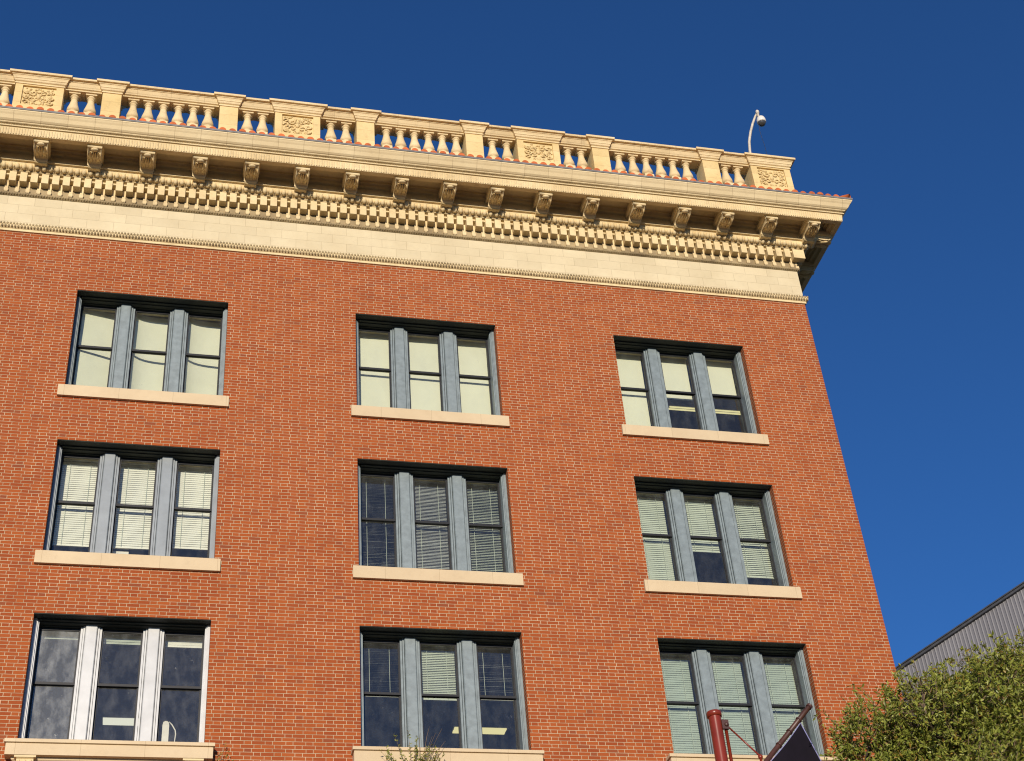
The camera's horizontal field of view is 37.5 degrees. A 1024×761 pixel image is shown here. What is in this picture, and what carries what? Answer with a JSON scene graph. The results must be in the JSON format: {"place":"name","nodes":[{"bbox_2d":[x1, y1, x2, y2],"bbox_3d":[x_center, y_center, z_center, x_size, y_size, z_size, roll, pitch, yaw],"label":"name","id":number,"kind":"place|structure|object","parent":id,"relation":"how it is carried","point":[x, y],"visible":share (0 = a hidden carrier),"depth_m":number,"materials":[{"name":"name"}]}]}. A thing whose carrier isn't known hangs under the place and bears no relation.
{"place":"outdoors","nodes":[
{"label":"outdoors","id":0,"kind":"place"},
{"bbox_2d":[0,0,1023,666],"label":"sky","id":1,"kind":"structure","parent":0,"point":[912,110],"materials":[{"name":"blue"}]},
{"bbox_2d":[895,581,1023,720],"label":"office building","id":2,"kind":"structure","parent":0,"point":[1002,615],"depth_m":46.64,"materials":[{"name":"grey metal"}]},
{"label":"ground","id":3,"kind":"structure","parent":0,"visible":0},
{"bbox_2d":[0,68,908,760],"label":"brick building","id":4,"kind":"structure","parent":3,"relation":"on","point":[364,446],"depth_m":29.76,"materials":[{"name":"brick"}]},
{"bbox_2d":[4,613,214,760],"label":"window","id":5,"kind":"structure","parent":4,"relation":"in","point":[79,745],"depth_m":25.25,"materials":[{"name":"paint"}]},
{"bbox_2d":[102,714,138,725],"bbox_3d":[-7.550,6.598,29.321,0.800,0.090,0.320,4,-38,-12],"label":"ceiling light","id":6,"kind":"object","parent":4,"relation":"attached to","point":[116,719],"visible":0.64,"depth_m":29.22,"materials":[{"name":"white"}]},
{"bbox_2d":[112,551,128,553],"bbox_3d":[-7.077,3.246,27.181,0.316,0.305,0.176,4,-38,-12],"label":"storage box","id":7,"kind":"object","parent":4,"relation":"on","point":[118,552],"visible":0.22,"depth_m":27.19,"materials":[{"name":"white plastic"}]},
{"bbox_2d":[34,439,220,571],"bbox_3d":[-6.851,2.417,27.338,3.149,2.638,0.760,4,-38,-12],"label":"window","id":8,"kind":"structure","parent":4,"relation":"in","point":[105,456],"depth_m":27.61,"materials":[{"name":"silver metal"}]},
{"bbox_2d":[57,290,228,407],"bbox_3d":[-7.115,-0.435,29.534,3.149,2.638,0.791,4,-38,-12],"label":"window","id":9,"kind":"structure","parent":4,"relation":"in","point":[100,351],"depth_m":29.85,"materials":[{"name":"grey paint"}]},
{"bbox_2d":[161,721,175,741],"bbox_3d":[-5.738,6.055,25.222,0.237,0.785,0.060,4,-38,-12],"label":"household object","id":10,"kind":"object","parent":4,"relation":"attached to","point":[165,729],"visible":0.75,"depth_m":25.31,"materials":[{"name":"white plastic"}]},
{"bbox_2d":[215,743,232,760],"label":"weed","id":11,"kind":"object","parent":4,"relation":"on","point":[222,754],"visible":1,"depth_m":24.45,"materials":[{"name":"green plant"}]},
{"bbox_2d":[379,726,444,760],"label":"tree","id":12,"kind":"object","parent":4,"relation":"on","point":[422,756],"visible":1,"depth_m":25.01,"materials":[{"name":"green plant"}]},
{"bbox_2d":[351,314,509,427],"bbox_3d":[-1.756,-0.032,30.703,3.149,2.638,0.760,4,-38,-12],"label":"window","id":13,"kind":"structure","parent":4,"relation":"in","point":[399,375],"depth_m":31.02,"materials":[{"name":"grey paint"}]},
{"bbox_2d":[353,459,523,586],"bbox_3d":[-1.495,2.828,28.518,3.149,2.638,0.760,4,-38,-12],"label":"window","id":14,"kind":"structure","parent":4,"relation":"in","point":[456,478],"depth_m":28.73,"materials":[{"name":"grey paint"}]},
{"bbox_2d":[351,626,543,760],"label":"window","id":15,"kind":"structure","parent":4,"relation":"in","point":[409,642],"depth_m":26.62,"materials":[{"name":"grey paint"}]},
{"bbox_2d":[451,724,507,734],"bbox_3d":[-0.664,7.124,30.834,1.120,0.090,0.290,4,-38,-12],"label":"ceiling light","id":16,"kind":"object","parent":4,"relation":"attached to","point":[493,729],"visible":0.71,"depth_m":30.80,"materials":[{"name":"white"}]},
{"bbox_2d":[613,335,768,445],"bbox_3d":[3.600,0.379,31.883,3.149,2.638,0.760,4,-38,-12],"label":"window","id":17,"kind":"structure","parent":4,"relation":"in","point":[665,378],"depth_m":32.26,"materials":[{"name":"grey paint"}]},
{"bbox_2d":[668,403,740,414],"bbox_3d":[4.510,0.673,34.934,1.890,0.090,0.160,4,-38,-12],"label":"ceiling light","id":18,"kind":"object","parent":4,"relation":"attached to","point":[687,407],"visible":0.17,"depth_m":34.86,"materials":[{"name":"white"}]},
{"bbox_2d":[634,476,802,599],"bbox_3d":[3.862,3.240,29.699,3.149,2.638,0.760,4,-38,-12],"label":"window","id":19,"kind":"structure","parent":4,"relation":"in","point":[724,495],"depth_m":30.01,"materials":[{"name":"grey paint"}]},
{"bbox_2d":[657,638,843,760],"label":"window","id":20,"kind":"structure","parent":4,"relation":"in","point":[765,720],"depth_m":27.95,"materials":[{"name":"grey glass"}]},
{"bbox_2d":[748,110,766,153],"bbox_3d":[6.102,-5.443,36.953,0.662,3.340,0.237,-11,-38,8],"label":"surveillance camera","id":21,"kind":"object","parent":4,"relation":"attached to","point":[761,120],"visible":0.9,"depth_m":37.57,"materials":[{"name":"beige paint"}]},
{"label":"pavement","id":22,"kind":"structure","parent":0,"visible":0},
{"bbox_2d":[706,709,762,760],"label":"red post","id":23,"kind":"object","parent":22,"relation":"on","point":[718,724],"visible":1,"depth_m":19.93,"materials":[{"name":"metal"}]},
{"bbox_2d":[763,703,812,760],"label":"flagpole","id":24,"kind":"object","parent":23,"relation":"attached to","point":[787,734],"visible":1,"depth_m":20.14,"materials":[{"name":"brown metal"}]},
{"bbox_2d":[771,723,820,760],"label":"flag","id":25,"kind":"object","parent":24,"relation":"hanging from","point":[798,745],"visible":1,"depth_m":20.07,"materials":[{"name":"black fabric"}]},
{"bbox_2d":[813,626,1023,760],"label":"oak tree","id":26,"kind":"object","parent":22,"relation":"on","point":[976,713],"visible":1,"depth_m":19.60,"materials":[{"name":"green plant"}]}
]}

